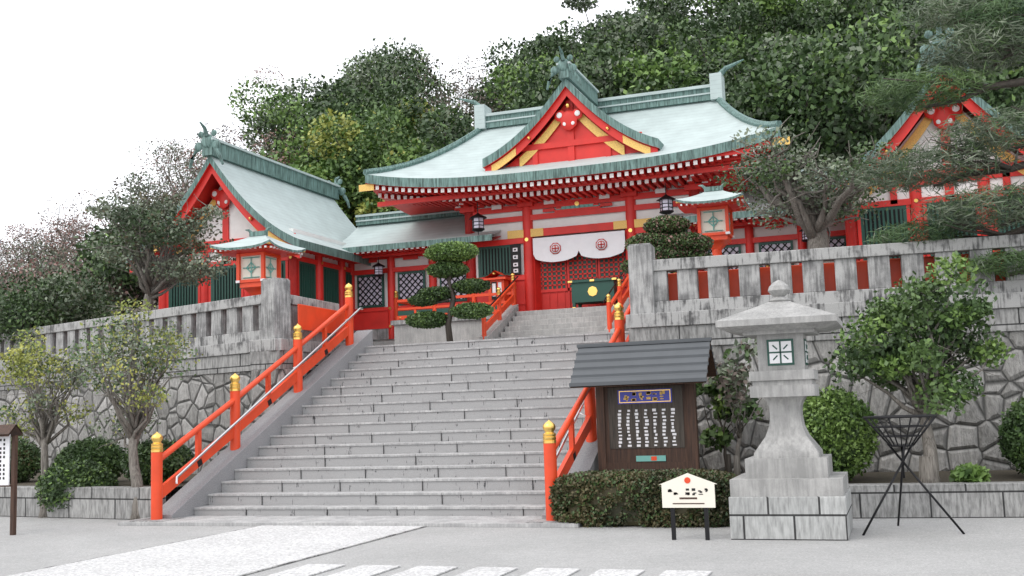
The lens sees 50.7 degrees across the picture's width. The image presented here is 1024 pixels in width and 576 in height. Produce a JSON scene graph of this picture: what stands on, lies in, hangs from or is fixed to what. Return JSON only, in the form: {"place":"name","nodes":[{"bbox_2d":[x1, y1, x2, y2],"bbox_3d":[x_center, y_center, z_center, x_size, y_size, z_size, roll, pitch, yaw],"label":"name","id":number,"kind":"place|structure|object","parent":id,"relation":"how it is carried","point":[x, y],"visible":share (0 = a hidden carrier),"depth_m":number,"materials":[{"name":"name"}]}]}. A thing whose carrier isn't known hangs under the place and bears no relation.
{"place":"outdoors","nodes":[
{"label":"outdoors","id":0,"kind":"place"},
{"bbox_2d":[0,238,25,274],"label":"forest tree","id":1,"kind":"object","parent":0,"point":[8,250],"depth_m":84.37,"materials":[{"name":"green plant"}]},
{"bbox_2d":[0,263,54,293],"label":"forest tree","id":2,"kind":"object","parent":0,"point":[10,275],"depth_m":56.92,"materials":[{"name":"green plant"}]},
{"bbox_2d":[0,218,77,284],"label":"forest tree","id":3,"kind":"object","parent":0,"point":[18,247],"depth_m":66.49,"materials":[{"name":"green plant"}]},
{"bbox_2d":[0,251,85,298],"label":"forest tree","id":4,"kind":"object","parent":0,"point":[24,268],"depth_m":54.41,"materials":[{"name":"green plant"}]},
{"bbox_2d":[3,195,94,273],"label":"forest tree","id":5,"kind":"object","parent":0,"point":[27,233],"depth_m":83.88,"materials":[{"name":"green plant"}]},
{"bbox_2d":[0,249,106,307],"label":"forest tree","id":6,"kind":"object","parent":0,"point":[38,265],"depth_m":45.73,"materials":[{"name":"green plant"}]},
{"bbox_2d":[0,326,115,517],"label":"court tree","id":7,"kind":"object","parent":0,"point":[30,350],"depth_m":18.63,"materials":[{"name":"green plant"}]},
{"bbox_2d":[39,219,104,313],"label":"forest tree","id":8,"kind":"object","parent":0,"point":[70,251],"depth_m":58.59,"materials":[{"name":"green plant"}]},
{"bbox_2d":[0,262,155,318],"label":"hill terrain","id":9,"kind":"structure","parent":0,"point":[136,309],"depth_m":75.98,"materials":[{"name":"green plant"}]},
{"bbox_2d":[72,223,158,312],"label":"forest tree","id":10,"kind":"object","parent":9,"relation":"on","point":[106,270],"visible":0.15,"depth_m":41.31,"materials":[{"name":"green plant"}]},
{"bbox_2d":[227,73,335,158],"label":"forest tree","id":11,"kind":"object","parent":9,"relation":"on","point":[262,123],"depth_m":62.05,"materials":[{"name":"green plant"}]},
{"bbox_2d":[249,147,374,219],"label":"forest tree","id":12,"kind":"object","parent":9,"relation":"on","point":[330,169],"depth_m":42.65,"materials":[{"name":"green plant"}]},
{"bbox_2d":[267,96,416,226],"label":"forest tree","id":13,"kind":"object","parent":9,"relation":"on","point":[321,140],"depth_m":43.87,"materials":[{"name":"green plant"}]},
{"bbox_2d":[260,75,435,169],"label":"forest tree","id":14,"kind":"object","parent":9,"relation":"on","point":[356,95],"depth_m":48.22,"materials":[{"name":"green plant"}]},
{"bbox_2d":[338,104,427,227],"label":"forest tree","id":15,"kind":"object","parent":9,"relation":"on","point":[401,151],"depth_m":41.57,"materials":[{"name":"green plant"}]},
{"bbox_2d":[319,37,459,153],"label":"forest tree","id":16,"kind":"object","parent":9,"relation":"on","point":[381,71],"depth_m":59.06,"materials":[{"name":"green plant"}]},
{"bbox_2d":[327,43,454,117],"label":"forest tree","id":17,"kind":"object","parent":9,"relation":"on","point":[407,53],"depth_m":74.72,"materials":[{"name":"green plant"}]},
{"bbox_2d":[369,94,474,139],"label":"forest tree","id":18,"kind":"object","parent":9,"relation":"on","point":[414,122],"depth_m":51.58,"materials":[{"name":"green plant"}]},
{"bbox_2d":[407,103,472,160],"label":"forest tree","id":19,"kind":"object","parent":9,"relation":"on","point":[433,140],"depth_m":39.28,"materials":[{"name":"green plant"}]},
{"bbox_2d":[429,89,554,151],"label":"forest tree","id":20,"kind":"object","parent":9,"relation":"on","point":[526,102],"visible":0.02,"depth_m":38.21,"materials":[{"name":"green plant"}]},
{"bbox_2d":[468,32,569,120],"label":"forest tree","id":21,"kind":"object","parent":9,"relation":"on","point":[483,92],"depth_m":57.90,"materials":[{"name":"green plant"}]},
{"bbox_2d":[483,16,613,109],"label":"forest tree","id":22,"kind":"object","parent":9,"relation":"on","point":[504,98],"depth_m":49.61,"materials":[{"name":"green plant"}]},
{"bbox_2d":[532,28,614,62],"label":"forest tree","id":23,"kind":"object","parent":9,"relation":"on","point":[572,42],"visible":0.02,"depth_m":68.08,"materials":[{"name":"green plant"}]},
{"bbox_2d":[510,39,648,106],"bbox_3d":[3.182,-4.249,41.642,6.990,10.560,8.959,-4,-7,19],"label":"forest tree","id":24,"kind":"object","parent":9,"relation":"on","point":[588,73],"depth_m":39.95,"materials":[{"name":"green plant"}]},
{"bbox_2d":[546,0,637,63],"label":"forest tree","id":25,"kind":"object","parent":9,"relation":"on","point":[606,18],"depth_m":55.71,"materials":[{"name":"green plant"}]},
{"bbox_2d":[551,7,695,95],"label":"forest tree","id":26,"kind":"object","parent":9,"relation":"on","point":[654,38],"depth_m":44.79,"materials":[{"name":"green plant"}]},
{"bbox_2d":[591,45,702,96],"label":"forest tree","id":27,"kind":"object","parent":9,"relation":"on","point":[659,64],"depth_m":38.27,"materials":[{"name":"green plant"}]},
{"bbox_2d":[631,0,696,58],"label":"forest tree","id":28,"kind":"object","parent":9,"relation":"on","point":[660,9],"visible":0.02,"depth_m":69.18,"materials":[{"name":"green plant"}]},
{"bbox_2d":[617,0,735,53],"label":"forest tree","id":29,"kind":"object","parent":9,"relation":"on","point":[673,14],"depth_m":53.64,"materials":[{"name":"green plant"}]},
{"bbox_2d":[652,0,770,79],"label":"forest tree","id":30,"kind":"object","parent":9,"relation":"on","point":[728,39],"depth_m":46.65,"materials":[{"name":"green plant"}]},
{"bbox_2d":[670,13,813,104],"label":"forest tree","id":31,"kind":"object","parent":9,"relation":"on","point":[746,54],"depth_m":40.80,"materials":[{"name":"green plant"}]},
{"bbox_2d":[703,0,784,37],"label":"forest tree","id":32,"kind":"object","parent":9,"relation":"on","point":[726,15],"depth_m":65.04,"materials":[{"name":"green plant"}]},
{"bbox_2d":[684,0,818,60],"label":"forest tree","id":33,"kind":"object","parent":9,"relation":"on","point":[719,8],"depth_m":53.95,"materials":[{"name":"green plant"}]},
{"bbox_2d":[731,0,825,60],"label":"forest tree","id":34,"kind":"object","parent":9,"relation":"on","point":[802,25],"depth_m":46.53,"materials":[{"name":"green plant"}]},
{"bbox_2d":[725,34,881,154],"bbox_3d":[9.802,-3.779,37.205,5.578,9.159,7.237,-13,-13,60],"label":"forest tree","id":35,"kind":"object","parent":9,"relation":"on","point":[734,100],"depth_m":35.25,"materials":[{"name":"green plant"}]},
{"bbox_2d":[741,0,893,34],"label":"forest tree","id":36,"kind":"object","parent":9,"relation":"on","point":[818,5],"depth_m":51.40,"materials":[{"name":"green plant"}]},
{"bbox_2d":[734,3,925,169],"bbox_3d":[11.087,-3.793,35.697,7.504,9.813,8.725,-4,-7,19],"label":"forest tree","id":37,"kind":"object","parent":9,"relation":"on","point":[829,114],"depth_m":33.83,"materials":[{"name":"green plant"}]},
{"bbox_2d":[786,0,884,77],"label":"forest tree","id":38,"kind":"object","parent":9,"relation":"on","point":[832,16],"depth_m":41.20,"materials":[{"name":"green plant"}]},
{"bbox_2d":[818,0,981,162],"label":"forest tree","id":39,"kind":"object","parent":9,"relation":"on","point":[911,37],"depth_m":34.50,"materials":[{"name":"green plant"}]},
{"bbox_2d":[870,0,971,41],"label":"forest tree","id":40,"kind":"object","parent":9,"relation":"on","point":[906,3],"depth_m":42.92,"materials":[{"name":"green plant"}]},
{"bbox_2d":[842,27,1004,145],"bbox_3d":[14.270,-4.579,37.443,7.178,9.459,6.707,-4,-7,19],"label":"forest tree","id":41,"kind":"object","parent":9,"relation":"on","point":[893,45],"visible":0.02,"depth_m":37.03,"materials":[{"name":"green plant"}]},
{"bbox_2d":[880,2,1023,124],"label":"forest tree","id":42,"kind":"object","parent":9,"relation":"on","point":[1011,96],"depth_m":32.20,"materials":[{"name":"green plant"}]},
{"bbox_2d":[989,13,1023,88],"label":"forest tree","id":43,"kind":"object","parent":9,"relation":"on","point":[1021,71],"depth_m":35.27,"materials":[{"name":"green plant"}]},
{"bbox_2d":[41,189,136,259],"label":"forest tree","id":44,"kind":"object","parent":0,"point":[84,213],"depth_m":63.60,"materials":[{"name":"green plant"}]},
{"bbox_2d":[64,251,158,313],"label":"forest tree","id":45,"kind":"object","parent":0,"point":[136,297],"depth_m":43.60,"materials":[{"name":"green plant"}]},
{"bbox_2d":[64,293,202,519],"bbox_3d":[-6.331,1.870,17.738,2.503,3.844,2.344,-4,-7,19],"label":"court tree","id":46,"kind":"object","parent":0,"point":[118,342],"depth_m":17.69,"materials":[{"name":"green plant"}]},
{"bbox_2d":[106,169,191,309],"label":"forest tree","id":47,"kind":"object","parent":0,"point":[144,191],"depth_m":54.77,"materials":[{"name":"green plant"}]},
{"bbox_2d":[69,181,235,311],"bbox_3d":[-8.008,-0.381,24.671,3.476,4.054,4.200,-4,-7,19],"label":"terrace tree","id":48,"kind":"object","parent":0,"point":[176,231],"depth_m":24.43,"materials":[{"name":"green plant"}]},
{"bbox_2d":[147,137,202,216],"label":"forest tree","id":49,"kind":"object","parent":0,"point":[180,151],"depth_m":82.22,"materials":[{"name":"plant"}]},
{"bbox_2d":[156,149,204,219],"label":"forest tree","id":50,"kind":"object","parent":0,"point":[197,162],"depth_m":56.22,"materials":[{"name":"plant"}]},
{"bbox_2d":[128,113,259,202],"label":"forest tree","id":51,"kind":"object","parent":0,"point":[161,168],"depth_m":67.60,"materials":[{"name":"plant"}]},
{"bbox_2d":[184,139,302,182],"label":"forest tree","id":52,"kind":"object","parent":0,"point":[278,159],"depth_m":46.00,"materials":[{"name":"green plant"}]},
{"bbox_2d":[250,65,283,110],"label":"forest tree","id":53,"kind":"object","parent":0,"point":[256,71],"depth_m":76.96,"materials":[{"name":"green plant"}]},
{"bbox_2d":[251,128,317,163],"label":"forest tree","id":54,"kind":"object","parent":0,"point":[265,139],"depth_m":48.90,"materials":[{"name":"green plant"}]},
{"bbox_2d":[5,525,711,575],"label":"road marking","id":55,"kind":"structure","parent":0,"point":[246,551],"depth_m":11.80,"materials":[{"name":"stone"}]},
{"bbox_2d":[353,246,427,258],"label":"corridor rafters","id":56,"kind":"object","parent":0,"point":[394,252],"visible":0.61,"depth_m":29.51,"materials":[{"name":"red wood"}]},
{"bbox_2d":[0,0,817,272],"label":"sky","id":57,"kind":"structure","parent":0,"point":[82,82],"materials":[{"name":"white"}]},
{"bbox_2d":[394,43,499,127],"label":"forest tree","id":58,"kind":"object","parent":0,"point":[454,87],"depth_m":58.69,"materials":[{"name":"green plant"}]},
{"bbox_2d":[444,55,498,126],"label":"forest tree","id":59,"kind":"object","parent":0,"point":[470,80],"depth_m":72.27,"materials":[{"name":"green plant"}]},
{"bbox_2d":[418,62,536,133],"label":"forest tree","id":60,"kind":"object","parent":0,"point":[451,99],"depth_m":51.15,"materials":[{"name":"green plant"}]},
{"bbox_2d":[0,496,1023,575],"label":"ground","id":61,"kind":"structure","parent":0,"point":[935,547],"depth_m":11.67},
{"bbox_2d":[0,424,22,534],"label":"info sign","id":62,"kind":"object","parent":61,"relation":"on","point":[8,431],"visible":1,"depth_m":15.39,"materials":[{"name":"brown wood"}]},
{"bbox_2d":[34,457,119,511],"bbox_3d":[-7.427,3.403,18.369,1.473,1.057,1.275,-4,-7,19],"label":"shrub","id":63,"kind":"object","parent":61,"relation":"on","point":[105,476],"depth_m":18.04,"materials":[{"name":"green plant"}]},
{"bbox_2d":[128,330,598,522],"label":"stair stringers","id":64,"kind":"object","parent":61,"relation":"on","point":[196,490],"visible":0.27,"depth_m":18.58,"materials":[{"name":"grey stone"}]},
{"bbox_2d":[118,331,628,527],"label":"stone stairs","id":65,"kind":"structure","parent":61,"relation":"on","point":[442,434],"depth_m":17.95,"materials":[{"name":"grey stone"}]},
{"bbox_2d":[151,283,629,520],"bbox_3d":[-1.404,1.499,18.612,6.479,4.255,6.659,-4,-7,19],"label":"stair railing","id":66,"kind":"object","parent":61,"relation":"on","point":[161,490],"visible":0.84,"depth_m":17.75,"materials":[{"name":"wood"}]},
{"bbox_2d":[0,292,1023,495],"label":"terrace retaining walls","id":67,"kind":"structure","parent":61,"relation":"on","point":[971,435],"depth_m":17.38,"materials":[{"name":"grey stone"}]},
{"bbox_2d":[0,234,1023,366],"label":"terrace balustrade","id":68,"kind":"object","parent":67,"relation":"on","point":[274,309],"visible":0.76,"depth_m":17.78,"materials":[{"name":"grey stone"}]},
{"bbox_2d":[0,481,1023,519],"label":"planting bed walls","id":69,"kind":"structure","parent":61,"relation":"on","point":[984,500],"depth_m":13.76,"materials":[{"name":"stone"}]},
{"bbox_2d":[10,436,40,482],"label":"shrub","id":70,"kind":"object","parent":69,"relation":"on","point":[29,455],"depth_m":20.56,"materials":[{"name":"green plant"}]},
{"bbox_2d":[51,436,125,477],"bbox_3d":[-7.664,3.170,19.651,1.330,0.946,1.276,-4,-7,19],"label":"shrub","id":71,"kind":"object","parent":69,"relation":"on","point":[114,452],"depth_m":19.38,"materials":[{"name":"green plant"}]},
{"bbox_2d":[119,438,194,484],"bbox_3d":[-6.120,3.024,18.719,1.276,0.889,1.275,-4,-7,19],"label":"shrub","id":72,"kind":"object","parent":69,"relation":"on","point":[180,457],"depth_m":18.34,"materials":[{"name":"green plant"}]},
{"bbox_2d":[549,468,737,527],"bbox_3d":[1.738,2.738,14.074,2.528,0.767,1.111,-4,-7,19],"label":"hedge","id":73,"kind":"object","parent":61,"relation":"on","point":[561,501],"depth_m":13.76,"materials":[{"name":"green plant"}]},
{"bbox_2d":[659,473,715,539],"bbox_3d":[2.003,2.470,12.217,0.660,0.745,0.056,-4,-7,19],"label":"sign","id":74,"kind":"object","parent":61,"relation":"on","point":[687,490],"visible":1,"depth_m":12.21,"materials":[{"name":"white wood"}]},
{"bbox_2d":[729,488,852,540],"bbox_3d":[3.243,2.598,12.479,1.260,0.470,1.260,-4,-7,19],"label":"stone lantern base","id":75,"kind":"object","parent":61,"relation":"on","point":[796,518],"visible":0.86,"depth_m":11.89,"materials":[{"name":"grey stone"}]},
{"bbox_2d":[715,280,848,496],"bbox_3d":[3.194,1.133,12.647,1.330,2.480,1.330,-4,-7,19],"label":"stone lantern","id":76,"kind":"object","parent":75,"relation":"on","point":[789,458],"visible":1,"depth_m":12.29,"materials":[{"name":"stone"}]},
{"bbox_2d":[862,414,964,535],"bbox_3d":[4.565,2.128,12.429,1.079,1.319,1.032,-4,-7,19],"label":"fire basket","id":77,"kind":"object","parent":61,"relation":"on","point":[901,445],"visible":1,"depth_m":12.28,"materials":[{"name":"black metal"}]},
{"bbox_2d":[10,470,1023,489],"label":"planting bed soil","id":78,"kind":"structure","parent":0,"point":[996,476],"depth_m":15.65,"materials":[{"name":"brown soil"}]},
{"bbox_2d":[569,337,717,471],"bbox_3d":[1.923,1.840,15.542,1.990,2.160,0.964,-4,-7,19],"label":"notice board","id":79,"kind":"object","parent":78,"relation":"on","point":[646,407],"visible":0.98,"depth_m":15.45,"materials":[{"name":"brown wood"}]},
{"bbox_2d":[696,369,758,472],"bbox_3d":[3.253,2.105,16.714,1.202,1.712,0.890,-4,-7,19],"label":"camellia shrub","id":80,"kind":"object","parent":78,"relation":"on","point":[707,434],"depth_m":16.59,"materials":[{"name":"green plant"}]},
{"bbox_2d":[702,338,766,475],"bbox_3d":[3.510,1.767,16.000,1.359,2.204,0.977,-4,-7,19],"label":"twiggy shrub","id":81,"kind":"object","parent":78,"relation":"on","point":[741,375],"depth_m":16.04,"materials":[{"name":"green plant"}]},
{"bbox_2d":[803,384,879,480],"bbox_3d":[4.587,2.090,15.456,1.319,1.432,1.334,-4,-7,19],"label":"shrub","id":82,"kind":"object","parent":78,"relation":"on","point":[814,410],"depth_m":15.06,"materials":[{"name":"green plant"}]},
{"bbox_2d":[822,250,1015,482],"bbox_3d":[5.464,1.115,14.538,2.414,3.038,2.188,-4,-7,19],"label":"court tree","id":83,"kind":"object","parent":78,"relation":"on","point":[907,355],"depth_m":14.11,"materials":[{"name":"green plant"}]},
{"bbox_2d":[949,462,990,481],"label":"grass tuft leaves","id":84,"kind":"object","parent":78,"relation":"on","point":[968,472],"visible":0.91,"depth_m":13.77,"materials":[{"name":"green plant"}]},
{"bbox_2d":[997,396,1023,474],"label":"shrub","id":85,"kind":"object","parent":78,"relation":"on","point":[1010,451],"depth_m":14.76,"materials":[{"name":"green plant"}]},
{"bbox_2d":[363,59,788,214],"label":"hall roof","id":86,"kind":"structure","parent":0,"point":[691,124],"depth_m":28.82,"materials":[{"name":"metal"}]},
{"bbox_2d":[482,46,663,170],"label":"roof gable","id":87,"kind":"structure","parent":86,"relation":"attached to","point":[570,121],"depth_m":27.98,"materials":[{"name":"red wood"}]},
{"bbox_2d":[359,136,789,207],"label":"roof eaves","id":88,"kind":"object","parent":86,"relation":"attached to","point":[702,170],"visible":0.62,"depth_m":27.39,"materials":[{"name":"red wood"}]},
{"bbox_2d":[533,230,624,261],"bbox_3d":[1.718,-1.060,27.999,2.480,0.670,0.055,-4,-7,19],"label":"curtain","id":89,"kind":"object","parent":86,"relation":"hanging from","point":[589,245],"visible":1,"depth_m":28.02,"materials":[{"name":"white fabric"}]},
{"bbox_2d":[372,183,807,278],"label":"hanging lanterns","id":90,"kind":"object","parent":86,"relation":"hanging from","point":[665,201],"visible":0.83,"depth_m":28.19,"materials":[{"name":"black metal"}]},
{"bbox_2d":[454,176,710,310],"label":"hall walls","id":91,"kind":"structure","parent":0,"point":[542,285],"depth_m":28.38,"materials":[{"name":"red wood"}]},
{"bbox_2d":[510,244,520,274],"bbox_3d":[0.097,-0.755,28.567,0.270,0.800,0.037,-4,-7,19],"label":"sign","id":92,"kind":"object","parent":91,"relation":"attached to","point":[515,259],"visible":0.98,"depth_m":28.55,"materials":[{"name":"black wood"}]},
{"bbox_2d":[619,215,713,273],"bbox_3d":[2.986,-0.308,20.764,1.875,2.231,1.290,-4,-7,19],"label":"shrub","id":93,"kind":"object","parent":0,"point":[665,235],"depth_m":20.50,"materials":[{"name":"green plant"}]},
{"bbox_2d":[704,214,845,270],"bbox_3d":[6.907,-0.172,27.606,4.020,3.225,2.330,-4,-7,19],"label":"corridor","id":94,"kind":"object","parent":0,"point":[756,238],"visible":0.1,"depth_m":26.75,"materials":[{"name":"red wood"}]},
{"bbox_2d":[660,166,848,221],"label":"roof","id":95,"kind":"structure","parent":94,"relation":"attached to","point":[691,217],"depth_m":26.49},
{"bbox_2d":[693,214,793,228],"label":"corridor rafters","id":96,"kind":"object","parent":95,"relation":"attached to","point":[739,222],"visible":0.25,"depth_m":26.35,"materials":[{"name":"red wood"}]},
{"bbox_2d":[710,115,917,262],"bbox_3d":[5.649,-1.160,20.235,3.937,3.726,4.578,-4,-7,19],"label":"terrace tree","id":97,"kind":"object","parent":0,"point":[765,175],"depth_m":19.88,"materials":[{"name":"green plant"}]},
{"bbox_2d":[843,0,1023,281],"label":"pine","id":98,"kind":"object","parent":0,"point":[981,29],"depth_m":16.73,"materials":[{"name":"green plant"}]},
{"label":"terrace","id":99,"kind":"structure","parent":0,"visible":0},
{"bbox_2d":[0,260,136,344],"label":"terrace tree","id":100,"kind":"object","parent":99,"relation":"on","point":[34,305],"depth_m":26.81,"materials":[{"name":"green plant"}]},
{"bbox_2d":[210,227,305,295],"bbox_3d":[-5.472,0.025,23.358,1.469,2.682,1.469,-4,-7,19],"label":"standing lantern","id":101,"kind":"object","parent":99,"relation":"on","point":[258,255],"visible":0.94,"depth_m":23.17,"materials":[{"name":"wood"}]},
{"bbox_2d":[404,240,493,341],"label":"cloud pine","id":102,"kind":"object","parent":99,"relation":"on","point":[466,251],"depth_m":24.38,"materials":[{"name":"green plant"}]},
{"bbox_2d":[339,297,629,345],"bbox_3d":[2.189,1.129,28.878,23.500,1.242,9.080,-4,-7,19],"label":"hall podium","id":103,"kind":"object","parent":99,"relation":"on","point":[514,322],"visible":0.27,"depth_m":26.51,"materials":[{"name":"grey stone"}]},
{"bbox_2d":[126,121,370,334],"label":"pavilion","id":104,"kind":"structure","parent":103,"relation":"on","point":[251,191],"depth_m":28.67,"materials":[{"name":"red paint"}]},
{"bbox_2d":[348,253,466,341],"bbox_3d":[-2.407,0.514,30.891,4.020,3.225,2.330,-4,-7,19],"label":"corridor","id":105,"kind":"object","parent":103,"relation":"on","point":[406,276],"visible":0.39,"depth_m":30.16,"materials":[{"name":"red wood"}]},
{"bbox_2d":[342,210,500,252],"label":"roof","id":106,"kind":"structure","parent":103,"relation":"on","point":[387,230],"depth_m":30.57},
{"bbox_2d":[483,270,510,303],"bbox_3d":[-0.358,0.145,28.250,0.720,1.170,0.624,-4,-7,19],"label":"omikuji stand","id":107,"kind":"object","parent":103,"relation":"on","point":[496,281],"visible":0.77,"depth_m":28.13,"materials":[{"name":"red"}]},
{"bbox_2d":[394,265,769,338],"bbox_3d":[1.328,0.455,26.577,9.814,2.013,3.614,-4,-7,19],"label":"railing","id":108,"kind":"object","parent":103,"relation":"on","point":[499,306],"visible":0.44,"depth_m":26.88,"materials":[{"name":"red wood"}]},
{"bbox_2d":[568,277,621,307],"bbox_3d":[2.114,0.158,27.208,1.260,0.745,0.685,-4,-7,19],"label":"offering box","id":109,"kind":"object","parent":103,"relation":"on","point":[591,291],"visible":0.73,"depth_m":26.95,"materials":[{"name":"teal paint"}]},
{"bbox_2d":[823,27,1023,260],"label":"pavilion","id":110,"kind":"structure","parent":103,"relation":"on","point":[907,130],"depth_m":22.64,"materials":[{"name":"red paint"}]},
{"bbox_2d":[675,184,749,255],"bbox_3d":[4.369,-0.631,22.977,1.411,3.249,1.411,-4,-7,19],"label":"standing lantern","id":111,"kind":"object","parent":99,"relation":"on","point":[713,208],"visible":0.82,"depth_m":22.80,"materials":[{"name":"wood"}]}
]}

